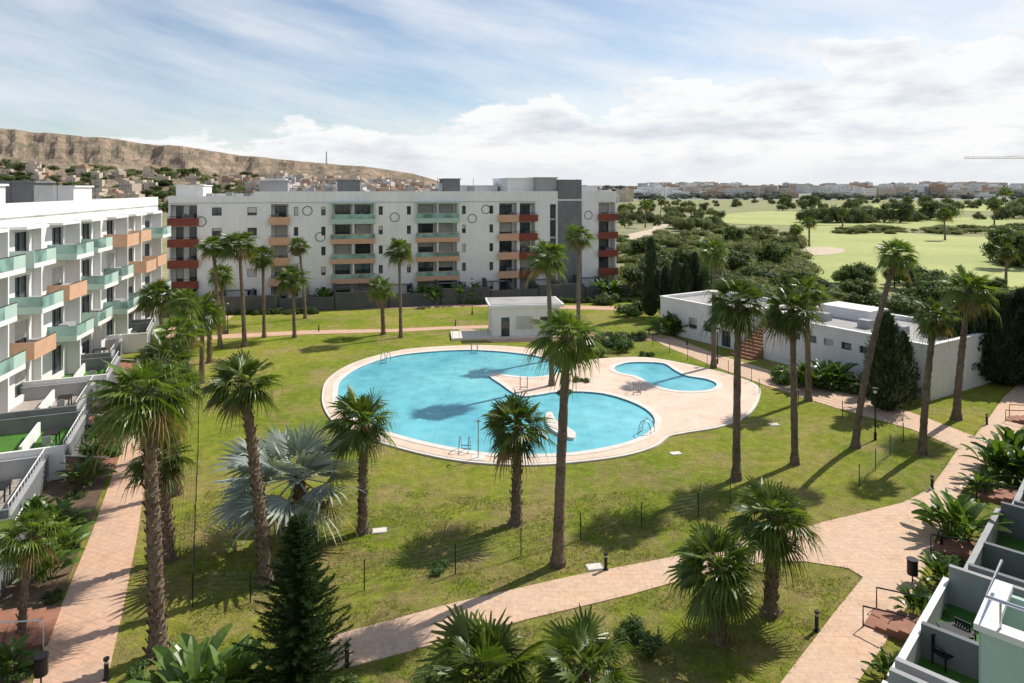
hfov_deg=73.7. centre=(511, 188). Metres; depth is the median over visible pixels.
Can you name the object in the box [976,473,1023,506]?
garden terrace
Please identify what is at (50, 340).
front solid salmon paint
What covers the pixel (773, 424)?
manhole cover
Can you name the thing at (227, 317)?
street lamp
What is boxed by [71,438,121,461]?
bird of paradise plant
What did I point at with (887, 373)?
cypress tree
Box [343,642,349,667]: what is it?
bollard light
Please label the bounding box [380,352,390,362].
pool ladder
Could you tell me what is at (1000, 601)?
balcony rail
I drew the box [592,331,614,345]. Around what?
garden shrub
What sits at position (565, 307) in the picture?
back path
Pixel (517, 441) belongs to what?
fan palm
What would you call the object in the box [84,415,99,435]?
bird of paradise plant
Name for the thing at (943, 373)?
walls
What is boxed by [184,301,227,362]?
fan palm
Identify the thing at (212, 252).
fan palm
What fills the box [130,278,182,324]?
fan palm
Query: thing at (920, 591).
bird of paradise plant
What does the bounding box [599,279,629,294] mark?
bird of paradise plant
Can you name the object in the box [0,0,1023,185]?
sky
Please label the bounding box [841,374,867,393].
garden shrub
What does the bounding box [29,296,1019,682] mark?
lawn
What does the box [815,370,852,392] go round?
garden shrub
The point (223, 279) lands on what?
fan palm
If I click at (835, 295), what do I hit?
tree belt
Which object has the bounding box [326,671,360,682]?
garden shrub
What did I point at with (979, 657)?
balcony front
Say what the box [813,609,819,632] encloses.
bollard light
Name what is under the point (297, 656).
conifer tree
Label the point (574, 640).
fan palm
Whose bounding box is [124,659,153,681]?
garden shrub
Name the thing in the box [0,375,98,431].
garden terrace
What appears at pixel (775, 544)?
fan palm
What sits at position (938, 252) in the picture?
golf fairway
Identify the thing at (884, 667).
bird of paradise plant
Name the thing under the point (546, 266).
fan palm
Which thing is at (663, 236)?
scrub thicket
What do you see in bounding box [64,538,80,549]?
garden shrub
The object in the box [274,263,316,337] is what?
fan palm
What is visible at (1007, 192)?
fan palm
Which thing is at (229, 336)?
back path
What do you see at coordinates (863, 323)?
roof plant
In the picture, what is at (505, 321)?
windows
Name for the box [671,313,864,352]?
window frames
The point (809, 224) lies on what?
fan palm
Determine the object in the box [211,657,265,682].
bird of paradise plant
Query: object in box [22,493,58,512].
bird of paradise plant
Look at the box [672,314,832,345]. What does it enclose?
shutters
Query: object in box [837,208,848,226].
fan palm
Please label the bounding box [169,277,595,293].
pergola beams
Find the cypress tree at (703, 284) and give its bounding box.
[694,266,711,291]
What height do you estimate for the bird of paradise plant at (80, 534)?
1.747 m
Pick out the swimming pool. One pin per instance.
(440, 398)
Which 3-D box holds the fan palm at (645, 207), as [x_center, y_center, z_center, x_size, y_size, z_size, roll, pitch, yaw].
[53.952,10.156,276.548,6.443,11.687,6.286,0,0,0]
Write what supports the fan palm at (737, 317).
on the lawn at (823, 478)
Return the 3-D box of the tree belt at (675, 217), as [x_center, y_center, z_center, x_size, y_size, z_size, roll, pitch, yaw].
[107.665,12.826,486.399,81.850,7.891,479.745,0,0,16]
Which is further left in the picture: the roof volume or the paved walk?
the paved walk
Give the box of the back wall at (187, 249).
[173,202,610,301]
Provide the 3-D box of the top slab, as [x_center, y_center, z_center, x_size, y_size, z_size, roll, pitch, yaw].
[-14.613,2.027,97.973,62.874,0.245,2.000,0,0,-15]
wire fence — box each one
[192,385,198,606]
[193,479,730,602]
[589,336,751,381]
[759,379,902,437]
[859,423,903,486]
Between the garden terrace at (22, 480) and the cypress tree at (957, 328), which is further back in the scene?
the cypress tree at (957, 328)
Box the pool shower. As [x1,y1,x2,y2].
[471,420,484,460]
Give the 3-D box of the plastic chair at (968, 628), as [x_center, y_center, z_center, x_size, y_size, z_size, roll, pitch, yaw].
[15.381,15.035,23.171,0.507,0.930,0.500,0,0,-36]
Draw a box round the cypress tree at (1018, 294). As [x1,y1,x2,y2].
[1005,286,1023,383]
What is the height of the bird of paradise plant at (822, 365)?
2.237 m
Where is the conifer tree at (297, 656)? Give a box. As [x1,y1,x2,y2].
[231,510,354,682]
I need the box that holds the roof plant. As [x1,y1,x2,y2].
[816,311,909,334]
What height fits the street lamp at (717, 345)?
3.320 m
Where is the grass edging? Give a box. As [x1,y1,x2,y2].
[318,369,1023,681]
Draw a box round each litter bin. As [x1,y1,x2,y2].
[33,651,48,682]
[906,556,918,581]
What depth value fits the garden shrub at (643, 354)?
64.77 m
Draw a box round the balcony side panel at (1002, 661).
[981,632,1023,682]
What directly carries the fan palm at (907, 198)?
on the ground at (635, 227)
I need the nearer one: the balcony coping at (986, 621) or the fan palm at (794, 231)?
the balcony coping at (986, 621)
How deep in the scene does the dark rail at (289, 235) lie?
91.92 m
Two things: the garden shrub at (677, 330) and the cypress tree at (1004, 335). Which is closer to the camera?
the cypress tree at (1004, 335)
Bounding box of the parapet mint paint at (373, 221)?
[331,218,459,223]
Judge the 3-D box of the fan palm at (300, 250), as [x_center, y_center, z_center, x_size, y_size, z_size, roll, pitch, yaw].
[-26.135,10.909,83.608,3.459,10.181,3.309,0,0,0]
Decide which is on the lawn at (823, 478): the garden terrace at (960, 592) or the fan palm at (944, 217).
the garden terrace at (960, 592)
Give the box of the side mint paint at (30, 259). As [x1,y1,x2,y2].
[9,234,162,341]
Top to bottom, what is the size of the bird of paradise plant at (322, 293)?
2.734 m
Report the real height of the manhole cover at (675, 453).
0.060 m
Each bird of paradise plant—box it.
[0,634,37,677]
[4,538,84,584]
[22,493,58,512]
[31,496,91,530]
[36,517,96,557]
[53,454,116,486]
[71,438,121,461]
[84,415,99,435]
[84,424,121,444]
[117,385,137,400]
[124,623,271,682]
[133,349,145,363]
[133,658,166,682]
[167,634,288,682]
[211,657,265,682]
[305,288,337,296]
[408,284,437,292]
[421,284,446,302]
[451,284,479,300]
[464,282,482,294]
[589,278,610,292]
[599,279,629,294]
[646,314,683,335]
[653,311,689,335]
[775,359,833,388]
[799,359,853,389]
[821,360,859,385]
[860,646,896,680]
[888,580,951,617]
[908,485,1013,542]
[918,549,959,585]
[930,496,980,531]
[951,468,1006,493]
[960,434,1023,481]
[966,424,1023,461]
[977,444,1023,485]
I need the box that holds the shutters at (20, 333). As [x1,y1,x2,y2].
[15,216,148,385]
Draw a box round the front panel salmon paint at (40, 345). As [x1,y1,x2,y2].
[35,230,162,353]
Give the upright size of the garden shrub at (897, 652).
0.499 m
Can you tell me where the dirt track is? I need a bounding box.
[627,222,668,239]
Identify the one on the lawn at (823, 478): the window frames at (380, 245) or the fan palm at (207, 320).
the fan palm at (207, 320)
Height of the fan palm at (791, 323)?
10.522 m
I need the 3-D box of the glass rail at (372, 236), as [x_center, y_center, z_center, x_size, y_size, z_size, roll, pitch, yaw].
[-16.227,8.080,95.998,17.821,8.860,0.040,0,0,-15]
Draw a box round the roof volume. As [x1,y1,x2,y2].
[820,301,887,319]
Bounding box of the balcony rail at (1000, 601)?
[985,559,1023,628]
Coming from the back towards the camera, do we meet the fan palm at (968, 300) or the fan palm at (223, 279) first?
the fan palm at (223, 279)
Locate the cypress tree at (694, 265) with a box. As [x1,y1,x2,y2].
[688,251,700,291]
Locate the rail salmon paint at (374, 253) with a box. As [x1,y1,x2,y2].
[331,232,458,274]
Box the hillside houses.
[0,162,257,197]
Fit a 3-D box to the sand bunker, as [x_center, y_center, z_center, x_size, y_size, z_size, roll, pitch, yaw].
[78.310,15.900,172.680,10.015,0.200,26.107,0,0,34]
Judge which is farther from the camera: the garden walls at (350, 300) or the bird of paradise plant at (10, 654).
the garden walls at (350, 300)
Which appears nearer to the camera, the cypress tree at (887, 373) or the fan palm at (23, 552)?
the fan palm at (23, 552)
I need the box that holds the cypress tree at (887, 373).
[853,310,918,410]
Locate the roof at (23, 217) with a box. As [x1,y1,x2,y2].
[0,205,157,220]
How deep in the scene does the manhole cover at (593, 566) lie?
28.78 m
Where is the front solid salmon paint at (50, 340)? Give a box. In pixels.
[46,229,165,348]
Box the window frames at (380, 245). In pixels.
[176,204,607,298]
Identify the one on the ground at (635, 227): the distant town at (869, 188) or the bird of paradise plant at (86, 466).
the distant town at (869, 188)
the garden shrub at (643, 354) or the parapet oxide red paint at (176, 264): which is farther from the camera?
the parapet oxide red paint at (176, 264)
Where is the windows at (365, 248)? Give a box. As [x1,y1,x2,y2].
[177,204,607,298]
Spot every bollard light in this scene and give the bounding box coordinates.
[102,656,110,681]
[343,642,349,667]
[603,552,608,570]
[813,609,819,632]
[930,475,933,489]
[939,529,943,544]
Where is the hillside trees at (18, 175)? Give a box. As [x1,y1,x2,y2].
[0,158,259,212]
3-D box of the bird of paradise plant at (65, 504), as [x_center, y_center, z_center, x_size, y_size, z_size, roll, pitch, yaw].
[-21.042,15.098,31.352,2.851,1.747,2.232,0,0,-44]
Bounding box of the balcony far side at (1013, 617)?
[1002,595,1023,631]
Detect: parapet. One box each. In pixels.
[0,197,157,217]
[168,191,615,202]
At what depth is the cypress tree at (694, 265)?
85.65 m
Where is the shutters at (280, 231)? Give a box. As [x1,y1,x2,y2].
[177,204,607,295]
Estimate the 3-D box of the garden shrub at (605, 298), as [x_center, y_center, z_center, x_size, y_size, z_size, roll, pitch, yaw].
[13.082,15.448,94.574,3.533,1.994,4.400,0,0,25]
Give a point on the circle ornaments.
(398, 219)
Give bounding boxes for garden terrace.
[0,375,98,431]
[0,404,116,480]
[0,448,76,537]
[0,508,60,651]
[22,351,139,397]
[81,334,142,370]
[106,318,153,352]
[131,315,158,334]
[862,564,1023,682]
[881,666,927,682]
[930,501,1023,587]
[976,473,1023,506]
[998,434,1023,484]
[1005,404,1023,423]
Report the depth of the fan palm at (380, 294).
74.39 m
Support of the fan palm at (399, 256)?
on the lawn at (823, 478)
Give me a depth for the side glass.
53.64 m
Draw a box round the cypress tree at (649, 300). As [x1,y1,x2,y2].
[639,237,661,315]
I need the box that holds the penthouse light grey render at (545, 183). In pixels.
[258,177,557,191]
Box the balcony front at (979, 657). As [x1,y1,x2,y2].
[979,632,980,682]
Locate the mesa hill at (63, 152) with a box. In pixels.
[0,128,438,212]
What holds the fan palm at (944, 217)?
on the ground at (635, 227)
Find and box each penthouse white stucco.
[0,184,93,202]
[174,178,598,195]
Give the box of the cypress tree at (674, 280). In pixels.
[664,256,684,294]
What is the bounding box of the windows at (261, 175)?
[247,175,412,190]
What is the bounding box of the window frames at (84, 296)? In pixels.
[15,220,148,397]
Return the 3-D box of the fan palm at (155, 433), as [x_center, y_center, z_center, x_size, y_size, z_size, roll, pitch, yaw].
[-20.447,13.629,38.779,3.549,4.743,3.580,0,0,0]
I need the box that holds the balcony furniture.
[0,243,152,360]
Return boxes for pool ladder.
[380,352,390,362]
[458,436,470,453]
[520,377,527,388]
[631,382,640,394]
[638,417,654,433]
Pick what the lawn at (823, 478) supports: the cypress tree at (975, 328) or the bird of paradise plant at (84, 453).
the cypress tree at (975, 328)
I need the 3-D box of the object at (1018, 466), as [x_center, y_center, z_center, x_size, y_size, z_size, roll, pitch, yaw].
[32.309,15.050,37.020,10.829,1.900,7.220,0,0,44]
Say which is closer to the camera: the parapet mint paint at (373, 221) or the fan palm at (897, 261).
the fan palm at (897, 261)
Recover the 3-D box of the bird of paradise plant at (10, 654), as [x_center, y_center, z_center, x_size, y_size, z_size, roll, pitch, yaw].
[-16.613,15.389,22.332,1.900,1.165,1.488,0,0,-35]
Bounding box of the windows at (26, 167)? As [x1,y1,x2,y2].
[2,167,253,197]
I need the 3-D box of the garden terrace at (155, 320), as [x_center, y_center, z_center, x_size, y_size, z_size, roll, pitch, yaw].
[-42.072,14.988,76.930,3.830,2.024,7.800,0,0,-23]
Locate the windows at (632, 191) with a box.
[616,191,657,201]
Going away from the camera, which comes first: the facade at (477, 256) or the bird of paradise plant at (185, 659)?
the bird of paradise plant at (185, 659)
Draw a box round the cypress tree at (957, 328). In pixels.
[928,298,981,374]
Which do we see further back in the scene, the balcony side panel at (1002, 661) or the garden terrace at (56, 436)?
the garden terrace at (56, 436)
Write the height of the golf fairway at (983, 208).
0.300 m
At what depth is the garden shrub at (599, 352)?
64.39 m
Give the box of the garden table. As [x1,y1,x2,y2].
[936,622,974,639]
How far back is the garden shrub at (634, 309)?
85.00 m
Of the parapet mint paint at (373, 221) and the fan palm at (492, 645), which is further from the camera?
the parapet mint paint at (373, 221)
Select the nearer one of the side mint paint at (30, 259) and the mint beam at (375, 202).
the side mint paint at (30, 259)
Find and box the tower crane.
[964,155,1023,158]
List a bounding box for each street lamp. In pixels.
[226,301,229,333]
[471,278,473,314]
[716,327,718,363]
[872,387,878,439]
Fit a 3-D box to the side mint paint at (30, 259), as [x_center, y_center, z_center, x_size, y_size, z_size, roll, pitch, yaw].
[-35.221,8.210,53.512,2.046,7.620,47.537,0,0,-12]
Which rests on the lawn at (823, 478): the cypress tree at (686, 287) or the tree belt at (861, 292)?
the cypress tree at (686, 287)
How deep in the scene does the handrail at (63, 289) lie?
51.02 m
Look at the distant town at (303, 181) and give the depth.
610.65 m
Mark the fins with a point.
(73, 308)
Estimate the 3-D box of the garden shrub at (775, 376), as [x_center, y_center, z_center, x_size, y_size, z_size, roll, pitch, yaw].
[23.187,15.463,56.158,4.024,1.663,2.874,0,0,8]
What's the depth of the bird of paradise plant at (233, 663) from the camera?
20.90 m
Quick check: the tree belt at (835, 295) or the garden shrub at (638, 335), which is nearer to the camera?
the garden shrub at (638, 335)
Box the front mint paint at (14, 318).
[0,233,170,381]
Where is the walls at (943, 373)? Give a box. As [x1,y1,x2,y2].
[660,292,992,400]
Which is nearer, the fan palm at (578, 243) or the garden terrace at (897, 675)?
the garden terrace at (897, 675)
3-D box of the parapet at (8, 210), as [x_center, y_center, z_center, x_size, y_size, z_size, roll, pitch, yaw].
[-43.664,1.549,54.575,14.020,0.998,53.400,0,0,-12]
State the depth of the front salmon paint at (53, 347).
55.87 m
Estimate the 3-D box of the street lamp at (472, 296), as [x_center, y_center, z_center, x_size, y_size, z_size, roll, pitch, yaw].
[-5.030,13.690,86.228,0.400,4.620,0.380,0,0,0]
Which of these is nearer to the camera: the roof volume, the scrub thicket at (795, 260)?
the roof volume
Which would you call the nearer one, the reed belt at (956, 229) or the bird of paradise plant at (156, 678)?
the bird of paradise plant at (156, 678)
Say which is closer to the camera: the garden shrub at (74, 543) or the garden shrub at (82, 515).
the garden shrub at (74, 543)
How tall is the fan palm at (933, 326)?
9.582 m
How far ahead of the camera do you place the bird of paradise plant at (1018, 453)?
36.88 m
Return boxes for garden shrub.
[3,656,32,682]
[40,588,64,604]
[64,488,87,499]
[64,511,88,525]
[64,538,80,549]
[106,443,124,457]
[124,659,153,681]
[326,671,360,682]
[430,557,448,575]
[571,376,590,382]
[583,334,607,346]
[592,292,619,305]
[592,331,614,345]
[593,347,611,357]
[600,331,634,352]
[612,621,645,648]
[613,613,663,659]
[614,300,644,316]
[620,330,649,340]
[638,351,655,356]
[649,315,661,329]
[672,325,682,334]
[768,364,815,385]
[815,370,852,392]
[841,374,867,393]
[886,650,899,661]
[911,586,936,600]
[930,551,965,567]
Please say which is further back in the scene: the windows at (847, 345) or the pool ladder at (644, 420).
the windows at (847, 345)
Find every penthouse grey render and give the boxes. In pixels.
[0,181,55,202]
[336,178,460,190]
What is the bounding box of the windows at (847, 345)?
[691,324,867,351]
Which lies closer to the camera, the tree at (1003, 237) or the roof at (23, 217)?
the roof at (23, 217)
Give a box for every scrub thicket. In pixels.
[616,228,748,296]
[617,225,795,296]
[699,224,825,286]
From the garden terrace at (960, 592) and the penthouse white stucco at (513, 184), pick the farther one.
the penthouse white stucco at (513, 184)
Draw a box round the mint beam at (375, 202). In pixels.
[330,202,459,203]
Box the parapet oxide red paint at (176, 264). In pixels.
[167,214,617,289]
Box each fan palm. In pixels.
[0,504,78,636]
[74,349,199,662]
[115,431,200,563]
[128,394,165,452]
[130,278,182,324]
[130,333,201,454]
[145,359,208,496]
[146,314,209,393]
[159,286,203,389]
[181,291,230,383]
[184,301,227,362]
[191,234,231,347]
[196,348,284,587]
[207,263,237,333]
[215,228,260,346]
[248,244,276,337]
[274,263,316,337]
[286,237,311,318]
[316,383,399,535]
[365,274,397,334]
[380,238,413,337]
[406,604,552,682]
[479,390,557,526]
[521,308,607,568]
[523,237,569,385]
[530,603,647,682]
[562,223,596,338]
[637,200,651,227]
[657,196,667,214]
[663,517,775,659]
[698,239,730,368]
[698,276,773,481]
[722,475,829,618]
[757,281,827,465]
[781,274,831,401]
[789,223,802,239]
[800,217,817,245]
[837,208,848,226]
[850,237,922,448]
[902,195,912,204]
[908,295,964,455]
[931,264,1005,420]
[933,206,953,239]
[987,200,1002,224]
[995,243,1019,284]
[998,187,1013,203]
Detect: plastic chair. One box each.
[931,634,953,672]
[954,616,976,640]
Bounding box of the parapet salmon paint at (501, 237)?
[269,215,519,286]
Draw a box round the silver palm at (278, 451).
[204,411,384,547]
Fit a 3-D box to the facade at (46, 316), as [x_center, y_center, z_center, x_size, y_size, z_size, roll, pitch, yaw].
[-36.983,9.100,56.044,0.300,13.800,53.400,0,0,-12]
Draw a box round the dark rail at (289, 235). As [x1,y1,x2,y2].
[167,212,611,279]
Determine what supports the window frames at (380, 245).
attached to the windows at (365, 248)
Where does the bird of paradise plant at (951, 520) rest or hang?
on the lawn at (823, 478)
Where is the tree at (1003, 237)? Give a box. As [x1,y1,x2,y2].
[979,225,1023,267]
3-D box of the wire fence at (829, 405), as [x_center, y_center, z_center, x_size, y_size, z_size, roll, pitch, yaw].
[22.156,15.375,48.111,0.669,1.250,11.409,0,0,-29]
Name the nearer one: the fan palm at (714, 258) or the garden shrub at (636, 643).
the garden shrub at (636, 643)
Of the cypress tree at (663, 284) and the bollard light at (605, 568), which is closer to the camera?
the bollard light at (605, 568)
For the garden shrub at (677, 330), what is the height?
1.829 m
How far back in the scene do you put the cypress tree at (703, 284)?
84.25 m
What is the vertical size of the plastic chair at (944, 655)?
0.930 m
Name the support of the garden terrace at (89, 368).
on the lawn at (823, 478)
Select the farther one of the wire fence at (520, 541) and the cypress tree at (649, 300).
the cypress tree at (649, 300)
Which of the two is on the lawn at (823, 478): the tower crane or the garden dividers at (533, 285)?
the garden dividers at (533, 285)
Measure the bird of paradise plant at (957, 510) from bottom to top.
2.144 m
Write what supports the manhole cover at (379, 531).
on the lawn at (823, 478)
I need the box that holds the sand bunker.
[801,247,844,254]
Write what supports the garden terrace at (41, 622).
on the lawn at (823, 478)
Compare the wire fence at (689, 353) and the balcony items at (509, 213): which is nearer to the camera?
the wire fence at (689, 353)
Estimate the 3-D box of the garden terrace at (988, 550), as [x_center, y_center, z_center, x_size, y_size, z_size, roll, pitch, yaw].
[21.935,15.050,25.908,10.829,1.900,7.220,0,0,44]
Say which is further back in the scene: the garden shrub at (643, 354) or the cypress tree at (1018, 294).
the garden shrub at (643, 354)
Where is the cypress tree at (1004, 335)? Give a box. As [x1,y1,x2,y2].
[976,292,1023,384]
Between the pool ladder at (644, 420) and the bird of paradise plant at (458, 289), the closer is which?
the pool ladder at (644, 420)
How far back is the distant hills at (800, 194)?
985.21 m
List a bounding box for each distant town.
[246,171,434,190]
[597,188,658,203]
[624,181,1023,197]
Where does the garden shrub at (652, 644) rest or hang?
on the lawn at (823, 478)
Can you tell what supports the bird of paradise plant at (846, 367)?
on the lawn at (823, 478)
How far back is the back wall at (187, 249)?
96.62 m
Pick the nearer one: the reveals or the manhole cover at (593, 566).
the manhole cover at (593, 566)
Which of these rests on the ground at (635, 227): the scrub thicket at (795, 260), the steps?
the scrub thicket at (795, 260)
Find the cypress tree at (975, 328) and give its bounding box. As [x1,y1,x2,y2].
[956,289,1005,380]
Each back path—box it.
[175,325,487,340]
[221,303,621,318]
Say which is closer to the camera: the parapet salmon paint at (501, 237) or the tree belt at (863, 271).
the parapet salmon paint at (501, 237)
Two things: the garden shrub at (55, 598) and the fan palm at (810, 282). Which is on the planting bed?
the garden shrub at (55, 598)
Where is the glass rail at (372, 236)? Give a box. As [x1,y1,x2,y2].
[331,214,458,278]
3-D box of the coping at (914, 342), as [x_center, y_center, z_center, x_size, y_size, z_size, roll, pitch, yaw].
[28.257,11.949,66.380,10.520,0.298,29.120,0,0,-32]
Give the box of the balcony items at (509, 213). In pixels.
[182,212,610,277]
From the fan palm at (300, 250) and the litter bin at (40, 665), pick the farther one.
the fan palm at (300, 250)
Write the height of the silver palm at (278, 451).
6.748 m
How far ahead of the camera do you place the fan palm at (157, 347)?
40.58 m
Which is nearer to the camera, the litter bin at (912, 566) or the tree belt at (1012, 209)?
the litter bin at (912, 566)
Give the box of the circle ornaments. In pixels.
[198,205,591,241]
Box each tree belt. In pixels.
[616,199,730,230]
[636,191,1023,199]
[706,265,853,305]
[730,193,1023,210]
[795,199,942,222]
[828,269,1023,313]
[830,261,928,290]
[917,200,1023,219]
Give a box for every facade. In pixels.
[0,206,157,409]
[199,201,596,300]
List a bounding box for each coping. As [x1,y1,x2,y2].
[660,290,986,345]
[973,579,1023,647]
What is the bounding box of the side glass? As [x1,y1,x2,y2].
[9,227,162,335]
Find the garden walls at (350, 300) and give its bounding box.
[163,283,628,317]
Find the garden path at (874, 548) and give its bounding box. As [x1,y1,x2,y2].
[314,334,1023,682]
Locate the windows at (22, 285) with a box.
[15,221,147,395]
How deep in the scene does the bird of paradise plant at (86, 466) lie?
36.76 m
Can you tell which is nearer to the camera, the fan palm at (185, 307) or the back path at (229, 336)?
the fan palm at (185, 307)
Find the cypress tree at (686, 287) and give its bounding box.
[680,261,694,292]
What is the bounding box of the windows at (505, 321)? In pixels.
[502,317,547,335]
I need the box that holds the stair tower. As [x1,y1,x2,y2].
[557,180,581,198]
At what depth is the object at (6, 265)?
49.22 m
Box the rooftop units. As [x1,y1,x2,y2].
[206,186,474,195]
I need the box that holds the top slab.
[168,201,615,204]
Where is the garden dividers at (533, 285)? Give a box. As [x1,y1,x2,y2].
[162,274,603,309]
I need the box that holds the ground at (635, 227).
[162,200,932,317]
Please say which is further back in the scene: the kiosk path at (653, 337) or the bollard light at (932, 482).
the kiosk path at (653, 337)
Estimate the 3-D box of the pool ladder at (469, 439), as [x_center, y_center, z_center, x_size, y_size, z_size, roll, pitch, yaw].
[-2.864,15.546,41.276,0.630,1.112,0.934,0,0,6]
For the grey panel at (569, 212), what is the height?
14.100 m
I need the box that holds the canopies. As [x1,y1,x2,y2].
[0,211,161,232]
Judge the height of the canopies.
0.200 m
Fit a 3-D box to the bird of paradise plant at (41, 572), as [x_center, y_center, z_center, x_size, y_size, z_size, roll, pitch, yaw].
[-19.026,15.147,27.696,2.108,1.650,2.692,0,0,30]
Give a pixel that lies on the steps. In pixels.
(748, 355)
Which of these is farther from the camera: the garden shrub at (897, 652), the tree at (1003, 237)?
the tree at (1003, 237)
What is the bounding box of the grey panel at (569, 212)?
[558,201,581,283]
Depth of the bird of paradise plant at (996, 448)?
37.32 m
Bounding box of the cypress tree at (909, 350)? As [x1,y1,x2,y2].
[899,330,922,401]
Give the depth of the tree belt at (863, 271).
105.14 m
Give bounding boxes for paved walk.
[33,327,175,682]
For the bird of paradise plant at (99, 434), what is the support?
on the planting bed
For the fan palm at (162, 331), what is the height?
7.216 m
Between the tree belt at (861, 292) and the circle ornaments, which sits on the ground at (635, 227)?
the tree belt at (861, 292)
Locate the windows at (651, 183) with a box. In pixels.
[631,183,1023,196]
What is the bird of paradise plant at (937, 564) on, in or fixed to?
on the lawn at (823, 478)
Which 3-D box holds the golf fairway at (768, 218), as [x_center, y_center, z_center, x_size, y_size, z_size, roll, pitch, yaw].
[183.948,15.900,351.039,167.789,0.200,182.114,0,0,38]
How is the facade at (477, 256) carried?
on the lawn at (823, 478)
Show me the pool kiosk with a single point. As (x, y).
(509, 317)
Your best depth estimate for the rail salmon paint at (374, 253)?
94.94 m
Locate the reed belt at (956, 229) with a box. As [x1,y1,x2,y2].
[830,222,1023,234]
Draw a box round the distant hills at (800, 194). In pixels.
[588,185,1016,199]
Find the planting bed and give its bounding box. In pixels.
[0,361,149,682]
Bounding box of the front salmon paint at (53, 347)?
[35,237,166,358]
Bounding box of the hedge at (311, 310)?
[221,297,632,314]
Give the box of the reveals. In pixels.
[168,202,615,297]
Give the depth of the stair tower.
102.96 m
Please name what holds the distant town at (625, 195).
on the ground at (635, 227)
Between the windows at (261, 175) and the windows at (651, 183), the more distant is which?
the windows at (651, 183)
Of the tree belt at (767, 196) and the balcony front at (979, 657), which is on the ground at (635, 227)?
the tree belt at (767, 196)
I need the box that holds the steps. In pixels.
[729,324,762,360]
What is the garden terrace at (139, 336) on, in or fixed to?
on the lawn at (823, 478)
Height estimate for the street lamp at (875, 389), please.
3.320 m
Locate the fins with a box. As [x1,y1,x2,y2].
[0,210,161,412]
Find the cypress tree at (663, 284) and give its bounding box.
[656,265,669,313]
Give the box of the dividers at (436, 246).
[352,203,437,273]
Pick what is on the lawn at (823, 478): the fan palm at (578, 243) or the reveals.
the fan palm at (578, 243)
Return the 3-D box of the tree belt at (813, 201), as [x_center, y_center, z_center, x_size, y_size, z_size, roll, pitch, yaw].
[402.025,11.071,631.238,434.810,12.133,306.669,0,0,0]
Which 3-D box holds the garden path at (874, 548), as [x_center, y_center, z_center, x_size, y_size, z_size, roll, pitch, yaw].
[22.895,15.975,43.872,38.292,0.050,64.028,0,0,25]
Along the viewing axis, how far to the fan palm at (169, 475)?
29.07 m
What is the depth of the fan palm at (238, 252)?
68.59 m
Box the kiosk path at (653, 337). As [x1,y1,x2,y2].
[456,327,659,342]
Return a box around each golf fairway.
[707,211,1023,229]
[801,226,1023,292]
[808,204,1003,211]
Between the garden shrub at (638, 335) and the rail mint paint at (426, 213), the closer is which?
the garden shrub at (638, 335)
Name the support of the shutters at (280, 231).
attached to the window frames at (380, 245)
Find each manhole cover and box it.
[372,527,386,533]
[585,563,602,570]
[669,451,682,455]
[767,423,780,425]
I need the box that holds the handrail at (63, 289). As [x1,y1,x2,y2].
[0,225,170,362]
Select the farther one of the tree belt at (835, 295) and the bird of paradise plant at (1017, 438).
the tree belt at (835, 295)
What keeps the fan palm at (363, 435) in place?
on the lawn at (823, 478)
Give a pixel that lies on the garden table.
(953, 627)
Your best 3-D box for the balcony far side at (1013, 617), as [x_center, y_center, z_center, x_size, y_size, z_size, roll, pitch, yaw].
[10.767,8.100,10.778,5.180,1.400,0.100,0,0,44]
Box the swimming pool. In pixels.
[322,345,760,465]
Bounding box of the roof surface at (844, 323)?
[679,294,953,342]
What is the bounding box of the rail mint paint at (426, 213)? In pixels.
[331,213,458,214]
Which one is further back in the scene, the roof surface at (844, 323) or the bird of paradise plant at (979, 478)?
the roof surface at (844, 323)
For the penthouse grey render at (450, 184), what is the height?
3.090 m
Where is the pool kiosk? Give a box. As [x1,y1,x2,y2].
[451,296,563,340]
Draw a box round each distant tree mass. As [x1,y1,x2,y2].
[101,195,158,209]
[582,185,1022,198]
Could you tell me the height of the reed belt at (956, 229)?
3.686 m
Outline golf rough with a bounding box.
[685,200,1019,304]
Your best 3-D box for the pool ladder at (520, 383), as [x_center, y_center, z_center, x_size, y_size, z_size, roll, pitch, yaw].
[0.936,15.546,54.325,0.630,1.112,0.930,0,0,0]
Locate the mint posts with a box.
[331,203,458,213]
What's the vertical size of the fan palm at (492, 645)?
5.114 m

